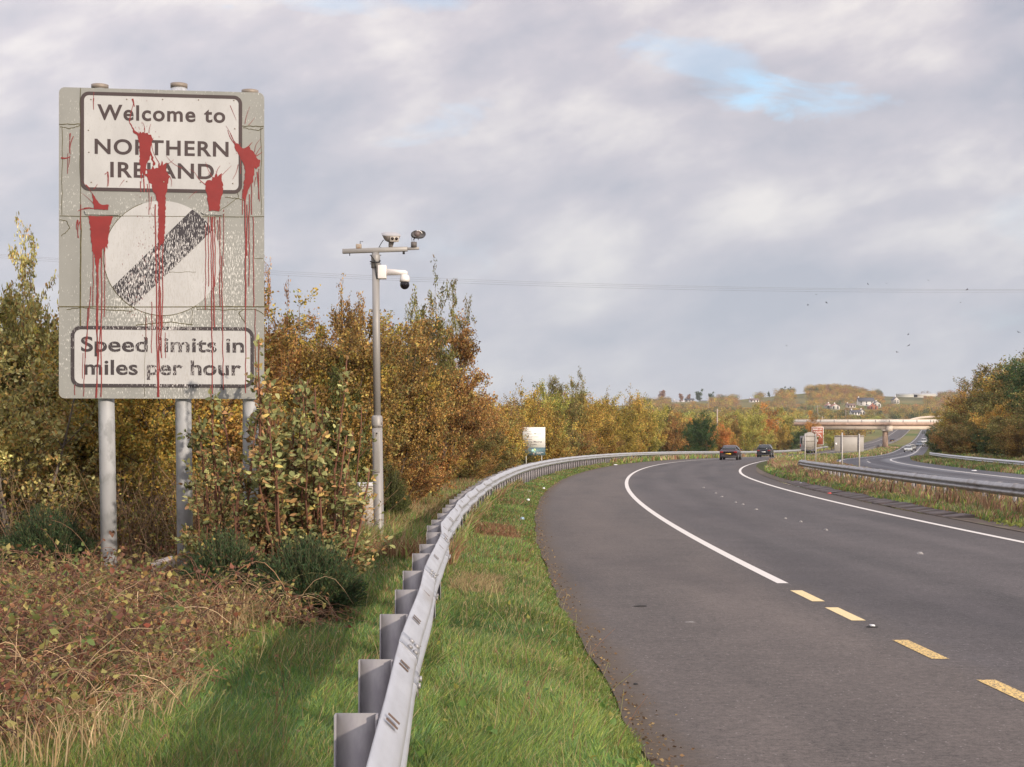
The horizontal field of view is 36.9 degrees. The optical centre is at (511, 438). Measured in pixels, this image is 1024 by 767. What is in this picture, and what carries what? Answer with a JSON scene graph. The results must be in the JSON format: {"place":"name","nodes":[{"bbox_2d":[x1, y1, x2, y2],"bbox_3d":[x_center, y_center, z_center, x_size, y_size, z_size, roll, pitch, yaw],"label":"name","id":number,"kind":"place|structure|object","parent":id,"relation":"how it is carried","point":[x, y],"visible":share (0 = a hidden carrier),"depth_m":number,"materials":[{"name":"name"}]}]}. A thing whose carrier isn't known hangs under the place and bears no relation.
{"place":"outdoors","nodes":[
{"label":"outdoors","id":0,"kind":"place"},
{"bbox_2d":[0,546,300,766],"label":"dry grass","id":1,"kind":"structure","parent":0,"point":[242,617],"depth_m":8.47,"materials":[{"name":"beige plant"}]},
{"bbox_2d":[0,552,462,766],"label":"bank grass","id":2,"kind":"structure","parent":0,"point":[180,745],"depth_m":9.15,"materials":[{"name":"green plant"}]},
{"bbox_2d":[270,475,525,566],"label":"bank grass","id":3,"kind":"structure","parent":0,"point":[426,510],"depth_m":25.39,"materials":[{"name":"green plant"}]},
{"bbox_2d":[0,393,1023,760],"bbox_3d":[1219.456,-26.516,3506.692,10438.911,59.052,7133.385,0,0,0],"label":"ground","id":4,"kind":"structure","parent":0,"point":[910,435],"depth_m":1206.98,"materials":[{"name":"green plant"}]},
{"bbox_2d":[0,224,56,552],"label":"tree","id":5,"kind":"object","parent":4,"relation":"on","point":[27,331],"visible":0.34,"depth_m":19.50,"materials":[{"name":"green plant"}]},
{"bbox_2d":[0,211,58,497],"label":"tree","id":6,"kind":"object","parent":4,"relation":"on","point":[12,253],"visible":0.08,"depth_m":20.10,"materials":[{"name":"yellow plant"}]},
{"bbox_2d":[0,501,99,573],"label":"gorse bush","id":7,"kind":"object","parent":4,"relation":"on","point":[26,538],"visible":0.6,"depth_m":16.48,"materials":[{"name":"green plant"}]},
{"bbox_2d":[0,294,127,532],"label":"tree","id":8,"kind":"object","parent":4,"relation":"on","point":[10,343],"visible":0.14,"depth_m":19.30,"materials":[{"name":"green plant"}]},
{"bbox_2d":[0,325,150,539],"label":"tree","id":9,"kind":"object","parent":4,"relation":"on","point":[56,427],"visible":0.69,"depth_m":17.81,"materials":[{"name":"green plant"}]},
{"bbox_2d":[0,319,175,538],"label":"tree","id":10,"kind":"object","parent":4,"relation":"on","point":[89,446],"visible":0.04,"depth_m":19.57,"materials":[{"name":"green plant"}]},
{"bbox_2d":[0,301,229,546],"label":"tree","id":11,"kind":"object","parent":4,"relation":"on","point":[24,364],"visible":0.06,"depth_m":19.69,"materials":[{"name":"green plant"}]},
{"bbox_2d":[14,347,242,560],"bbox_3d":[-4.718,-0.197,19.105,2.974,3.726,3.392,0,0,-16],"label":"tree","id":12,"kind":"object","parent":4,"relation":"on","point":[138,440],"visible":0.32,"depth_m":18.50,"materials":[{"name":"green plant"}]},
{"bbox_2d":[74,399,242,515],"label":"tree","id":13,"kind":"object","parent":4,"relation":"on","point":[238,402],"visible":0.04,"depth_m":20.43,"materials":[{"name":"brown plant"}]},
{"bbox_2d":[59,82,263,581],"bbox_3d":[-3.633,-0.838,16.012,2.082,5.762,0.258,0,0,-7],"label":"road sign","id":14,"kind":"object","parent":4,"relation":"on","point":[161,244],"visible":0.98,"depth_m":15.90,"materials":[{"name":"metal"}]},
{"bbox_2d":[0,511,369,761],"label":"bramble thicket","id":15,"kind":"object","parent":4,"relation":"on","point":[68,647],"visible":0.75,"depth_m":10.68,"materials":[{"name":"brown plant"}]},
{"bbox_2d":[70,280,312,532],"bbox_3d":[-4.758,-0.277,21.159,4.179,3.891,3.369,0,0,28],"label":"tree","id":16,"kind":"object","parent":4,"relation":"on","point":[275,388],"visible":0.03,"depth_m":20.72,"materials":[{"name":"brown plant"}]},
{"bbox_2d":[176,449,250,562],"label":"leafy sapling","id":17,"kind":"object","parent":4,"relation":"on","point":[192,500],"visible":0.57,"depth_m":14.75,"materials":[{"name":"green plant"}]},
{"bbox_2d":[170,386,271,559],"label":"leafy sapling","id":18,"kind":"object","parent":4,"relation":"on","point":[199,446],"visible":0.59,"depth_m":14.85,"materials":[{"name":"green plant"}]},
{"bbox_2d":[0,448,443,566],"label":"dry scrub","id":19,"kind":"object","parent":4,"relation":"on","point":[164,541],"visible":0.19,"depth_m":17.87,"materials":[{"name":"brown plant"}]},
{"bbox_2d":[178,524,265,597],"bbox_3d":[-2.627,1.183,14.097,0.955,0.816,0.678,0,0,0],"label":"gorse bush","id":20,"kind":"object","parent":4,"relation":"on","point":[235,552],"visible":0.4,"depth_m":14.00,"materials":[{"name":"green plant"}]},
{"bbox_2d":[179,430,291,569],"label":"leafy sapling","id":21,"kind":"object","parent":4,"relation":"on","point":[237,520],"visible":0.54,"depth_m":14.64,"materials":[{"name":"green plant"}]},
{"bbox_2d":[195,346,312,503],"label":"tree","id":22,"kind":"object","parent":4,"relation":"on","point":[239,444],"visible":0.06,"depth_m":21.49,"materials":[{"name":"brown plant"}]},
{"bbox_2d":[201,334,320,573],"bbox_3d":[-2.487,0.372,15.260,0.918,2.787,1.118,0,0,20],"label":"leafy sapling","id":23,"kind":"object","parent":4,"relation":"on","point":[261,398],"visible":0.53,"depth_m":14.99,"materials":[{"name":"green plant"}]},
{"bbox_2d":[264,255,302,439],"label":"tree","id":24,"kind":"object","parent":4,"relation":"on","point":[295,334],"visible":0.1,"depth_m":25.16,"materials":[{"name":"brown plant"}]},
{"bbox_2d":[242,348,327,551],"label":"leafy sapling","id":25,"kind":"object","parent":4,"relation":"on","point":[251,376],"visible":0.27,"depth_m":15.40,"materials":[{"name":"green plant"}]},
{"bbox_2d":[245,527,369,619],"bbox_3d":[-1.815,1.211,13.595,1.134,0.873,0.814,0,0,0],"label":"gorse bush","id":26,"kind":"object","parent":4,"relation":"on","point":[305,561],"visible":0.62,"depth_m":13.46,"materials":[{"name":"green plant"}]},
{"bbox_2d":[244,400,377,566],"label":"leafy sapling","id":27,"kind":"object","parent":4,"relation":"on","point":[279,510],"visible":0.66,"depth_m":14.60,"materials":[{"name":"green plant"}]},
{"bbox_2d":[255,355,377,557],"bbox_3d":[-1.893,0.479,15.007,1.136,2.637,0.888,0,0,-38],"label":"leafy sapling","id":28,"kind":"object","parent":4,"relation":"on","point":[306,466],"visible":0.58,"depth_m":14.95,"materials":[{"name":"green plant"}]},
{"bbox_2d":[241,284,404,488],"bbox_3d":[-3.259,-0.423,25.992,3.435,4.324,3.011,0,0,44],"label":"tree","id":29,"kind":"object","parent":4,"relation":"on","point":[301,341],"visible":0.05,"depth_m":25.62,"materials":[{"name":"brown plant"}]},
{"bbox_2d":[270,444,395,579],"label":"leafy sapling","id":30,"kind":"object","parent":4,"relation":"on","point":[353,501],"visible":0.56,"depth_m":14.79,"materials":[{"name":"green plant"}]},
{"bbox_2d":[291,383,376,559],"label":"leafy sapling","id":31,"kind":"object","parent":4,"relation":"on","point":[330,461],"visible":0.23,"depth_m":15.29,"materials":[{"name":"green plant"}]},
{"bbox_2d":[264,337,403,474],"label":"tree","id":32,"kind":"object","parent":4,"relation":"on","point":[383,379],"visible":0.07,"depth_m":25.14,"materials":[{"name":"brown plant"}]},
{"bbox_2d":[264,309,413,489],"bbox_3d":[-3.082,-0.197,24.828,2.930,3.884,2.362,0,0,18],"label":"tree","id":33,"kind":"object","parent":4,"relation":"on","point":[325,391],"visible":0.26,"depth_m":24.76,"materials":[{"name":"brown plant"}]},
{"bbox_2d":[285,348,392,487],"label":"tree","id":34,"kind":"object","parent":4,"relation":"on","point":[336,377],"visible":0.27,"depth_m":24.36,"materials":[{"name":"brown plant"}]},
{"bbox_2d":[264,313,414,477],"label":"tree","id":35,"kind":"object","parent":4,"relation":"on","point":[304,334],"visible":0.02,"depth_m":27.69,"materials":[{"name":"brown plant"}]},
{"bbox_2d":[323,467,378,575],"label":"leafy sapling","id":36,"kind":"object","parent":4,"relation":"on","point":[361,536],"visible":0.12,"depth_m":15.71,"materials":[{"name":"green plant"}]},
{"bbox_2d":[319,273,390,442],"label":"tree","id":37,"kind":"object","parent":4,"relation":"on","point":[352,317],"visible":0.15,"depth_m":27.27,"materials":[{"name":"brown plant"}]},
{"bbox_2d":[285,309,427,490],"bbox_3d":[-2.735,-0.182,25.951,2.647,3.917,3.284,0,0,4],"label":"tree","id":38,"kind":"object","parent":4,"relation":"on","point":[384,347],"visible":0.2,"depth_m":25.62,"materials":[{"name":"brown plant"}]},
{"bbox_2d":[294,307,431,421],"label":"tree","id":39,"kind":"object","parent":4,"relation":"on","point":[333,338],"visible":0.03,"depth_m":34.25,"materials":[{"name":"brown plant"}]},
{"bbox_2d":[307,310,439,451],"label":"tree","id":40,"kind":"object","parent":4,"relation":"on","point":[397,330],"visible":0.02,"depth_m":32.08,"materials":[{"name":"brown plant"}]},
{"bbox_2d":[342,240,418,530],"bbox_3d":[-1.922,-0.435,22.494,1.121,4.970,0.176,0,0,0],"label":"camera pole","id":41,"kind":"object","parent":4,"relation":"on","point":[377,425],"visible":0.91,"depth_m":22.45,"materials":[{"name":"grey metal"}]},
{"bbox_2d":[378,265,409,288],"bbox_3d":[-1.732,-2.367,22.500,0.467,0.350,0.147,0,0,0],"label":"dome camera","id":42,"kind":"object","parent":41,"relation":"attached to","point":[384,272],"visible":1,"depth_m":22.45,"materials":[{"name":"white plastic"}]},
{"bbox_2d":[306,304,467,501],"bbox_3d":[-2.659,-0.500,32.204,3.483,4.617,2.808,0,0,21],"label":"tree","id":43,"kind":"object","parent":4,"relation":"on","point":[412,447],"visible":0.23,"depth_m":31.85,"materials":[{"name":"brown plant"}]},
{"bbox_2d":[132,518,648,766],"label":"clover leaves","id":44,"kind":"object","parent":4,"relation":"on","point":[462,703],"visible":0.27,"depth_m":10.03,"materials":[{"name":"green plant"}]},
{"bbox_2d":[383,462,412,517],"bbox_3d":[-2.192,1.008,27.502,0.869,1.267,0.665,0,0,0],"label":"gorse bush","id":45,"kind":"object","parent":4,"relation":"on","point":[392,480],"visible":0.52,"depth_m":27.39,"materials":[{"name":"green plant"}]},
{"bbox_2d":[147,526,649,766],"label":"grass stalks","id":46,"kind":"object","parent":4,"relation":"on","point":[528,681],"depth_m":10.86,"materials":[{"name":"green plant"}]},
{"bbox_2d":[383,440,422,500],"bbox_3d":[-3.014,0.733,30.503,2.539,1.964,1.838,0,0,2],"label":"bush","id":47,"kind":"object","parent":4,"relation":"on","point":[399,465],"visible":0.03,"depth_m":30.43,"materials":[{"name":"brown plant"}]},
{"bbox_2d":[394,449,451,502],"bbox_3d":[-2.292,0.866,32.613,2.298,1.739,1.664,0,0,22],"label":"bush","id":48,"kind":"object","parent":4,"relation":"on","point":[421,482],"visible":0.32,"depth_m":32.31,"materials":[{"name":"brown plant"}]},
{"bbox_2d":[386,255,461,498],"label":"tree","id":49,"kind":"object","parent":4,"relation":"on","point":[447,363],"visible":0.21,"depth_m":36.00,"materials":[{"name":"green plant"}]},
{"bbox_2d":[380,298,476,498],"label":"tree","id":50,"kind":"object","parent":4,"relation":"on","point":[438,376],"visible":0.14,"depth_m":33.45,"materials":[{"name":"brown plant"}]},
{"bbox_2d":[388,307,497,492],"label":"tree","id":51,"kind":"object","parent":4,"relation":"on","point":[466,351],"visible":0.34,"depth_m":39.72,"materials":[{"name":"brown plant"}]},
{"bbox_2d":[433,279,476,446],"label":"tree","id":52,"kind":"object","parent":4,"relation":"on","point":[458,323],"visible":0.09,"depth_m":51.93,"materials":[{"name":"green plant"}]},
{"bbox_2d":[434,356,501,477],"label":"tree","id":53,"kind":"object","parent":4,"relation":"on","point":[485,416],"visible":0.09,"depth_m":56.28,"materials":[{"name":"brown plant"}]},
{"bbox_2d":[451,396,509,478],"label":"tree","id":54,"kind":"object","parent":4,"relation":"on","point":[500,426],"visible":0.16,"depth_m":58.61,"materials":[{"name":"brown plant"}]},
{"bbox_2d":[454,425,508,478],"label":"bush","id":55,"kind":"object","parent":4,"relation":"on","point":[487,446],"visible":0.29,"depth_m":55.74,"materials":[{"name":"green plant"}]},
{"bbox_2d":[482,414,520,474],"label":"bush","id":56,"kind":"object","parent":4,"relation":"on","point":[498,447],"visible":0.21,"depth_m":67.80,"materials":[{"name":"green plant"}]},
{"bbox_2d":[491,395,530,475],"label":"tree","id":57,"kind":"object","parent":4,"relation":"on","point":[517,445],"visible":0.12,"depth_m":74.99,"materials":[{"name":"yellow plant"}]},
{"bbox_2d":[523,427,544,463],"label":"council sign","id":58,"kind":"object","parent":4,"relation":"on","point":[536,442],"visible":0.92,"depth_m":88.01,"materials":[{"name":"white metal"}]},
{"bbox_2d":[509,377,578,461],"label":"tree","id":59,"kind":"object","parent":4,"relation":"on","point":[532,410],"visible":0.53,"depth_m":95.87,"materials":[{"name":"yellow plant"}]},
{"bbox_2d":[523,378,572,458],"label":"tree","id":60,"kind":"object","parent":4,"relation":"on","point":[560,404],"visible":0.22,"depth_m":102.18,"materials":[{"name":"yellow plant"}]},
{"bbox_2d":[461,459,664,571],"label":"verge grass","id":61,"kind":"structure","parent":4,"relation":"on","point":[515,505],"depth_m":31.48,"materials":[{"name":"green plant"}]},
{"bbox_2d":[540,375,589,455],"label":"tree","id":62,"kind":"object","parent":4,"relation":"on","point":[574,413],"visible":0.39,"depth_m":108.87,"materials":[{"name":"yellow plant"}]},
{"bbox_2d":[565,366,589,453],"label":"tree","id":63,"kind":"object","parent":4,"relation":"on","point":[581,399],"visible":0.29,"depth_m":115.11,"materials":[{"name":"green plant"}]},
{"bbox_2d":[334,446,827,766],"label":"crash barrier","id":64,"kind":"object","parent":4,"relation":"on","point":[375,731],"visible":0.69,"depth_m":8.07,"materials":[{"name":"metal"}]},
{"bbox_2d":[562,391,607,455],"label":"tree","id":65,"kind":"object","parent":4,"relation":"on","point":[595,415],"visible":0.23,"depth_m":116.09,"materials":[{"name":"yellow plant"}]},
{"bbox_2d":[579,392,624,448],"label":"tree","id":66,"kind":"object","parent":4,"relation":"on","point":[608,419],"visible":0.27,"depth_m":126.95,"materials":[{"name":"yellow plant"}]},
{"bbox_2d":[591,387,651,449],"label":"tree","id":67,"kind":"object","parent":4,"relation":"on","point":[627,421],"visible":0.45,"depth_m":140.39,"materials":[{"name":"yellow plant"}]},
{"bbox_2d":[620,383,659,451],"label":"tree","id":68,"kind":"object","parent":4,"relation":"on","point":[636,402],"visible":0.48,"depth_m":152.46,"materials":[{"name":"yellow plant"}]},
{"bbox_2d":[637,395,671,451],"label":"tree","id":69,"kind":"object","parent":4,"relation":"on","point":[656,442],"visible":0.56,"depth_m":160.83,"materials":[{"name":"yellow plant"}]},
{"bbox_2d":[660,412,688,451],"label":"tree","id":70,"kind":"object","parent":4,"relation":"on","point":[671,437],"visible":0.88,"depth_m":178.67,"materials":[{"name":"brown plant"}]},
{"bbox_2d":[687,417,720,450],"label":"tree","id":71,"kind":"object","parent":4,"relation":"on","point":[705,433],"visible":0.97,"depth_m":190.40,"materials":[{"name":"green plant"}]},
{"bbox_2d":[731,412,763,450],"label":"tree","id":72,"kind":"object","parent":4,"relation":"on","point":[748,435],"visible":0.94,"depth_m":265.01,"materials":[{"name":"yellow plant"}]},
{"bbox_2d":[734,403,774,450],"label":"tree","id":73,"kind":"object","parent":4,"relation":"on","point":[761,418],"visible":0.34,"depth_m":298.81,"materials":[{"name":"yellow plant"}]},
{"bbox_2d":[757,402,786,445],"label":"tree","id":74,"kind":"object","parent":4,"relation":"on","point":[769,421],"visible":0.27,"depth_m":348.60,"materials":[{"name":"orange plant"}]},
{"bbox_2d":[621,408,944,443],"bbox_3d":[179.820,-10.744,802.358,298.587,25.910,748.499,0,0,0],"label":"woodland","id":75,"kind":"object","parent":4,"relation":"on","point":[841,414],"visible":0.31,"depth_m":882.71,"materials":[{"name":"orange plant"}]},
{"bbox_2d":[774,422,794,449],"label":"tree","id":76,"kind":"object","parent":4,"relation":"on","point":[785,431],"visible":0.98,"depth_m":317.86,"materials":[{"name":"yellow plant"}]},
{"bbox_2d":[770,406,799,449],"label":"tree","id":77,"kind":"object","parent":4,"relation":"on","point":[788,420],"visible":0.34,"depth_m":358.52,"materials":[{"name":"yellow plant"}]},
{"bbox_2d":[626,383,967,415],"bbox_3d":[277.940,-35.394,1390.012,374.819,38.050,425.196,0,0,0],"label":"woodland","id":78,"kind":"object","parent":4,"relation":"on","point":[885,409],"visible":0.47,"depth_m":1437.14,"materials":[{"name":"green plant"}]},
{"bbox_2d":[834,433,863,466],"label":"rectangular sign","id":79,"kind":"object","parent":4,"relation":"on","point":[848,443],"visible":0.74,"depth_m":91.98,"materials":[{"name":"metal"}]},
{"bbox_2d":[790,419,939,447],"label":"road bridge","id":80,"kind":"structure","parent":4,"relation":"on","point":[885,426],"depth_m":395.40,"materials":[{"name":"concrete"}]},
{"bbox_2d":[787,481,974,517],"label":"drainage gutter","id":81,"kind":"object","parent":4,"relation":"on","point":[905,505],"visible":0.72,"depth_m":44.93,"materials":[{"name":"grey concrete"}]},
{"bbox_2d":[797,460,1023,503],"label":"crash barrier","id":82,"kind":"object","parent":4,"relation":"on","point":[1015,490],"visible":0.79,"depth_m":46.79,"materials":[{"name":"metal"}]},
{"bbox_2d":[930,424,977,453],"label":"bush","id":83,"kind":"object","parent":4,"relation":"on","point":[954,437],"visible":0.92,"depth_m":139.10,"materials":[{"name":"brown plant"}]},
{"bbox_2d":[940,390,978,426],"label":"tree","id":84,"kind":"object","parent":4,"relation":"on","point":[956,402],"visible":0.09,"depth_m":156.18,"materials":[{"name":"brown plant"}]},
{"bbox_2d":[944,390,999,433],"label":"tree","id":85,"kind":"object","parent":4,"relation":"on","point":[954,415],"visible":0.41,"depth_m":142.73,"materials":[{"name":"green plant"}]},
{"bbox_2d":[929,452,1023,465],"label":"crash barrier","id":86,"kind":"object","parent":4,"relation":"on","point":[990,460],"visible":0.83,"depth_m":107.73,"materials":[{"name":"metal"}]},
{"bbox_2d":[953,363,1003,399],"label":"tree","id":87,"kind":"object","parent":4,"relation":"on","point":[984,370],"visible":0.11,"depth_m":161.49,"materials":[{"name":"brown plant"}]},
{"bbox_2d":[968,398,1018,453],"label":"tree","id":88,"kind":"object","parent":4,"relation":"on","point":[992,414],"visible":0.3,"depth_m":126.50,"materials":[{"name":"brown plant"}]},
{"bbox_2d":[977,415,1023,456],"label":"bush","id":89,"kind":"object","parent":4,"relation":"on","point":[994,421],"visible":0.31,"depth_m":110.73,"materials":[{"name":"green plant"}]},
{"bbox_2d":[984,414,1023,455],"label":"bush","id":90,"kind":"object","parent":4,"relation":"on","point":[1008,420],"visible":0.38,"depth_m":108.20,"materials":[{"name":"brown plant"}]},
{"bbox_2d":[986,350,1023,410],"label":"tree","id":91,"kind":"object","parent":4,"relation":"on","point":[998,385],"visible":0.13,"depth_m":142.49,"materials":[{"name":"green plant"}]},
{"bbox_2d":[987,377,1023,419],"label":"tree","id":92,"kind":"object","parent":4,"relation":"on","point":[995,396],"visible":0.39,"depth_m":127.07,"materials":[{"name":"green plant"}]},
{"bbox_2d":[988,356,1023,412],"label":"tree","id":93,"kind":"object","parent":4,"relation":"on","point":[1014,378],"visible":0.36,"depth_m":128.84,"materials":[{"name":"green plant"}]},
{"bbox_2d":[991,420,1023,457],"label":"bush","id":94,"kind":"object","parent":4,"relation":"on","point":[1012,447],"visible":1,"depth_m":104.26,"materials":[{"name":"brown plant"}]},
{"bbox_2d":[0,254,1023,291],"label":"overhead wires","id":95,"kind":"object","parent":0,"point":[623,284],"visible":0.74,"depth_m":150.39,"materials":[{"name":"black metal"}]},
{"bbox_2d":[0,0,1023,408],"label":"sky","id":96,"kind":"structure","parent":0,"point":[787,147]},
{"bbox_2d":[412,553,653,766],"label":"verge grass","id":97,"kind":"structure","parent":0,"point":[539,741],"depth_m":10.70,"materials":[{"name":"green plant"}]},
{"bbox_2d":[586,445,900,463],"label":"distant grass","id":98,"kind":"structure","parent":0,"point":[837,455],"depth_m":168.08,"materials":[{"name":"green plant"}]},
{"bbox_2d":[534,430,1023,766],"bbox_3d":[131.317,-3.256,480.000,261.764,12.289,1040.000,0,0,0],"label":"road","id":99,"kind":"structure","parent":0,"point":[732,663],"depth_m":16.35,"materials":[{"name":"grey asphalt"}]},
{"bbox_2d":[535,482,700,766],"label":"leaf litter","id":100,"kind":"object","parent":99,"relation":"on","point":[642,730],"visible":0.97,"depth_m":11.97,"materials":[{"name":"brown plant"}]},
{"bbox_2d":[719,445,741,459],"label":"car","id":101,"kind":"object","parent":99,"relation":"on","point":[730,451],"visible":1,"depth_m":149.93,"materials":[{"name":"paint"}]},
{"bbox_2d":[625,430,1023,701],"bbox_3d":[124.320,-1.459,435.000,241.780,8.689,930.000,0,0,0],"label":"road marking","id":102,"kind":"object","parent":99,"relation":"on","point":[1008,690],"visible":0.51,"depth_m":22.66,"materials":[{"name":"white paint"}]},
{"bbox_2d":[756,467,1023,531],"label":"median soil","id":103,"kind":"structure","parent":0,"point":[973,520],"depth_m":36.02,"materials":[{"name":"brown soil"}]},
{"bbox_2d":[764,457,1023,525],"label":"median grass","id":104,"kind":"structure","parent":0,"point":[980,505],"depth_m":46.33,"materials":[{"name":"green plant"}]},
{"bbox_2d":[836,430,1023,484],"bbox_3d":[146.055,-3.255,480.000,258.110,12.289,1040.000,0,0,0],"label":"road","id":105,"kind":"structure","parent":0,"point":[883,461],"depth_m":103.14,"materials":[{"name":"grey asphalt"}]},
{"bbox_2d":[910,451,1023,473],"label":"verge grass","id":106,"kind":"structure","parent":0,"point":[997,466],"depth_m":105.23,"materials":[{"name":"green plant"}]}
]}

